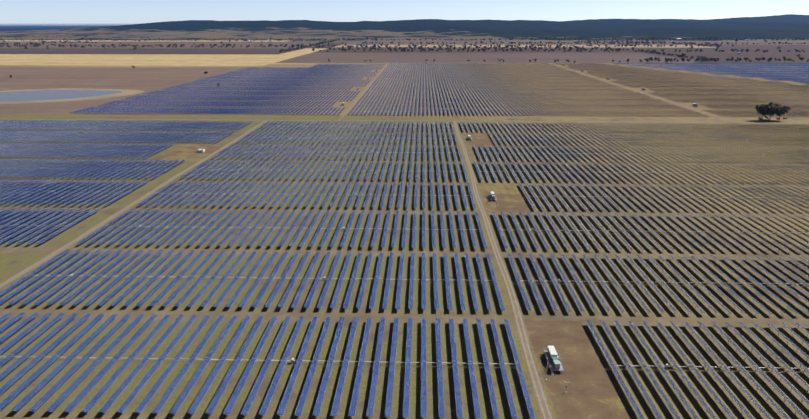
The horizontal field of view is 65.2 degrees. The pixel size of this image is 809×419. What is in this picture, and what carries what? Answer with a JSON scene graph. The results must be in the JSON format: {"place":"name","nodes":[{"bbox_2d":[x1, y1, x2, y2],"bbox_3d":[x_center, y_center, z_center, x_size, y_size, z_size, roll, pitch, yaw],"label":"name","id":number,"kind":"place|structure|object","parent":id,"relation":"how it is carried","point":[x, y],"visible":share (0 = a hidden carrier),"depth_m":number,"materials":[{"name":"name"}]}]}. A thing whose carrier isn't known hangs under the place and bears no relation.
{"place":"outdoors","nodes":[
{"label":"outdoors","id":0,"kind":"place"},
{"bbox_2d":[0,90,121,100],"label":"pond water","id":1,"kind":"structure","parent":0,"point":[37,95],"depth_m":1091.62,"materials":[{"name":"blue liquid"}]},
{"bbox_2d":[0,88,143,103],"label":"pond bank","id":2,"kind":"structure","parent":0,"point":[125,92],"depth_m":1076.78,"materials":[{"name":"beige soil"}]},
{"bbox_2d":[0,120,265,284],"bbox_3d":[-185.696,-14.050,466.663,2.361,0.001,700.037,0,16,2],"label":"road wheel track","id":3,"kind":"structure","parent":0,"point":[116,213],"depth_m":398.79,"materials":[{"name":"brown soil"}]},
{"bbox_2d":[0,120,267,287],"bbox_3d":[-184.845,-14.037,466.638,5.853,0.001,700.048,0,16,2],"label":"road","id":4,"kind":"structure","parent":0,"point":[129,205],"depth_m":391.82,"materials":[{"name":"brown soil"}]},
{"bbox_2d":[0,48,300,53],"bbox_3d":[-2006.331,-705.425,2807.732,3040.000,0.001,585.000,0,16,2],"label":"field","id":5,"kind":"structure","parent":0,"point":[141,51],"depth_m":2730.01,"materials":[{"name":"brown soil"}]},
{"bbox_2d":[66,64,388,115],"bbox_3d":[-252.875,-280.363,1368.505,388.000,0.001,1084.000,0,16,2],"label":"ground","id":6,"kind":"structure","parent":0,"point":[337,105],"depth_m":1091.88,"materials":[{"name":"brown soil"}]},
{"bbox_2d":[338,64,387,119],"bbox_3d":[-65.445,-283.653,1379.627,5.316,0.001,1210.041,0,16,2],"label":"road","id":7,"kind":"structure","parent":0,"point":[359,96],"depth_m":994.65,"materials":[{"name":"beige soil"}]},
{"bbox_2d":[0,114,808,418],"bbox_3d":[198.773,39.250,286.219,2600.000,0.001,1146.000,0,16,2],"label":"ground","id":8,"kind":"structure","parent":0,"point":[15,258],"depth_m":323.73,"materials":[{"name":"brown soil"}]},
{"bbox_2d":[151,145,223,160],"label":"pad","id":9,"kind":"object","parent":8,"relation":"on","point":[184,152],"visible":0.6,"depth_m":598.76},
{"bbox_2d":[0,121,808,417],"bbox_3d":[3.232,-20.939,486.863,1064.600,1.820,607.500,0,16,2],"label":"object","id":10,"kind":"object","parent":8,"relation":"on","point":[666,366],"visible":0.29,"depth_m":441.51,"materials":[{"name":"metal"}]},
{"bbox_2d":[0,120,808,418],"bbox_3d":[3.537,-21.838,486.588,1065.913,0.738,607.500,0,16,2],"label":"solar panels","id":11,"kind":"object","parent":10,"relation":"on","point":[138,387],"visible":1,"depth_m":311.25,"materials":[{"name":"blue glass"}]},
{"bbox_2d":[461,134,493,145],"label":"pad","id":12,"kind":"object","parent":8,"relation":"on","point":[480,139],"visible":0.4,"depth_m":664.93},
{"bbox_2d":[478,184,531,212],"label":"pad","id":13,"kind":"object","parent":8,"relation":"on","point":[510,198],"visible":1,"depth_m":442.84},
{"bbox_2d":[488,191,496,200],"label":"inverter station","id":14,"kind":"object","parent":13,"relation":"on","point":[492,196],"visible":0.98,"depth_m":442.20,"materials":[{"name":"grey metal"}]},
{"bbox_2d":[524,320,631,418],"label":"pad","id":15,"kind":"object","parent":8,"relation":"on","point":[591,390],"visible":1,"depth_m":221.83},
{"bbox_2d":[543,346,563,370],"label":"inverter station","id":16,"kind":"object","parent":15,"relation":"on","point":[553,360],"visible":0.98,"depth_m":227.39,"materials":[{"name":"grey metal"}]},
{"bbox_2d":[0,14,808,40],"bbox_3d":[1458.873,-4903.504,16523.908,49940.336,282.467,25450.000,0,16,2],"label":"distant hills","id":17,"kind":"structure","parent":0,"point":[793,26],"depth_m":6313.22,"materials":[{"name":"green plant"}]},
{"bbox_2d":[0,23,808,113],"bbox_3d":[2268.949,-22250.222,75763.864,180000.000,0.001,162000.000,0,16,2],"label":"ground","id":18,"kind":"structure","parent":0,"point":[148,78],"depth_m":1458.39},
{"bbox_2d":[0,40,285,41],"bbox_3d":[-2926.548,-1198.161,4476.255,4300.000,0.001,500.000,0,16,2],"label":"field","id":19,"kind":"structure","parent":18,"relation":"on","point":[160,40],"depth_m":4431.80,"materials":[{"name":"brown soil"}]},
{"bbox_2d":[0,54,301,65],"bbox_3d":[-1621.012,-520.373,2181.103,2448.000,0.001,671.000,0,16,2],"label":"field","id":20,"kind":"structure","parent":18,"relation":"on","point":[157,59],"depth_m":2134.03,"materials":[{"name":"beige plant"}]},
{"bbox_2d":[0,41,332,48],"bbox_3d":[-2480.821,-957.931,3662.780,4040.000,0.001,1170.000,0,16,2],"label":"field","id":21,"kind":"structure","parent":18,"relation":"on","point":[188,44],"depth_m":3612.84,"materials":[{"name":"brown soil"}]},
{"bbox_2d":[282,48,327,54],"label":"field","id":22,"kind":"structure","parent":18,"relation":"on","point":[303,51],"depth_m":2730.01,"materials":[{"name":"beige plant"}]},
{"bbox_2d":[0,35,808,86],"bbox_3d":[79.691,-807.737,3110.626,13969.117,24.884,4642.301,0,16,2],"label":"trees","id":23,"kind":"object","parent":18,"relation":"on","point":[702,58],"visible":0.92,"depth_m":3150.08,"materials":[{"name":"green plant"}]},
{"bbox_2d":[279,53,708,62],"bbox_3d":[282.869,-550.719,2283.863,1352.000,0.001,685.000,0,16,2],"label":"field","id":24,"kind":"structure","parent":18,"relation":"on","point":[458,57],"depth_m":2193.90,"materials":[{"name":"brown soil"}]},
{"bbox_2d":[335,45,719,47],"bbox_3d":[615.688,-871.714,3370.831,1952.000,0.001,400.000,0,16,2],"label":"field","id":25,"kind":"structure","parent":18,"relation":"on","point":[642,46],"depth_m":3307.27,"materials":[{"name":"brown soil"}]},
{"bbox_2d":[343,41,808,44],"bbox_3d":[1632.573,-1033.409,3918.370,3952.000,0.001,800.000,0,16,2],"label":"field","id":26,"kind":"structure","parent":18,"relation":"on","point":[572,42],"depth_m":3980.64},
{"bbox_2d":[644,53,808,62],"bbox_3d":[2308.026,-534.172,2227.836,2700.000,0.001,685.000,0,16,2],"label":"field","id":27,"kind":"structure","parent":18,"relation":"on","point":[722,57],"depth_m":2324.31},
{"bbox_2d":[755,102,790,120],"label":"tree","id":28,"kind":"object","parent":18,"relation":"on","point":[771,108],"visible":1,"depth_m":792.53,"materials":[{"name":"green plant"}]},
{"bbox_2d":[0,0,808,22],"label":"sky","id":29,"kind":"structure","parent":0,"point":[11,11],"materials":[{"name":"white"}]},
{"bbox_2d":[32,119,808,122],"bbox_3d":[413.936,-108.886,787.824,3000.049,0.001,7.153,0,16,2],"label":"road","id":30,"kind":"structure","parent":0,"point":[404,120],"depth_m":801.11,"materials":[{"name":"brown soil"}]},
{"bbox_2d":[168,119,648,121],"bbox_3d":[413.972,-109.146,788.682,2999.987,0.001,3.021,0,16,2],"label":"road wheel track","id":31,"kind":"structure","parent":30,"relation":"on","point":[397,120],"depth_m":801.07,"materials":[{"name":"brown soil"}]},
{"bbox_2d":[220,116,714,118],"bbox_3d":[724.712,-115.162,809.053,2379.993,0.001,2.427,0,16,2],"label":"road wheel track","id":32,"kind":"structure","parent":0,"point":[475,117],"depth_m":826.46,"materials":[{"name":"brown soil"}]},
{"bbox_2d":[215,116,763,118],"bbox_3d":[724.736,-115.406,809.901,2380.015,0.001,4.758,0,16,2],"label":"road","id":33,"kind":"structure","parent":0,"point":[487,117],"depth_m":826.50,"materials":[{"name":"brown soil"}]},
{"bbox_2d":[453,121,553,418],"bbox_3d":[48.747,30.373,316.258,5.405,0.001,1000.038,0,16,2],"label":"road","id":34,"kind":"structure","parent":0,"point":[529,357],"depth_m":269.61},
{"bbox_2d":[454,123,545,418],"bbox_3d":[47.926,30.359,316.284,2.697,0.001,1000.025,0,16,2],"label":"wheel track","id":35,"kind":"structure","parent":34,"relation":"on","point":[511,301],"depth_m":270.06,"materials":[{"name":"brown soil"}]},
{"bbox_2d":[455,121,551,418],"bbox_3d":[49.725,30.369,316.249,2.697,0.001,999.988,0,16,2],"label":"wheel track","id":36,"kind":"structure","parent":34,"relation":"on","point":[515,299],"depth_m":270.99,"materials":[{"name":"brown soil"}]},
{"bbox_2d":[314,47,808,52],"bbox_3d":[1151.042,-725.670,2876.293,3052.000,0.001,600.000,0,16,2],"label":"field","id":37,"kind":"structure","parent":0,"point":[666,50],"depth_m":2828.75,"materials":[{"name":"brown soil"}]},
{"bbox_2d":[349,63,808,116],"bbox_3d":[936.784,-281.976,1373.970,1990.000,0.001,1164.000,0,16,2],"label":"ground","id":38,"kind":"structure","parent":0,"point":[618,90],"depth_m":1123.24,"materials":[{"name":"brown soil"}]},
{"bbox_2d":[91,63,808,116],"bbox_3d":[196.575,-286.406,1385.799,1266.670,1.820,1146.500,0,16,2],"label":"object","id":39,"kind":"object","parent":38,"relation":"on","point":[632,99],"visible":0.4,"depth_m":1163.11,"materials":[{"name":"metal"}]},
{"bbox_2d":[70,62,808,115],"bbox_3d":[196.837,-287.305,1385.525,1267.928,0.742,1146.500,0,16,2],"label":"solar panels","id":40,"kind":"object","parent":39,"relation":"on","point":[168,95],"visible":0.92,"depth_m":1089.38,"materials":[{"name":"blue glass"}]},
{"bbox_2d":[629,63,805,82],"bbox_3d":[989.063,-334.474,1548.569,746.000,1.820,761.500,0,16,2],"label":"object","id":41,"kind":"object","parent":38,"relation":"on","point":[732,69],"visible":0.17,"depth_m":1637.82,"materials":[{"name":"metal"}]},
{"bbox_2d":[613,63,808,83],"bbox_3d":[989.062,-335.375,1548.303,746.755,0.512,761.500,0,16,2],"label":"solar panels","id":42,"kind":"object","parent":41,"relation":"on","point":[738,67],"visible":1,"depth_m":1685.55,"materials":[{"name":"blue glass"}]},
{"bbox_2d":[560,66,733,121],"bbox_3d":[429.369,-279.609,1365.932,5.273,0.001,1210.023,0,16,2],"label":"road","id":43,"kind":"structure","parent":0,"point":[654,96],"depth_m":1055.06,"materials":[{"name":"beige soil"}]}
]}

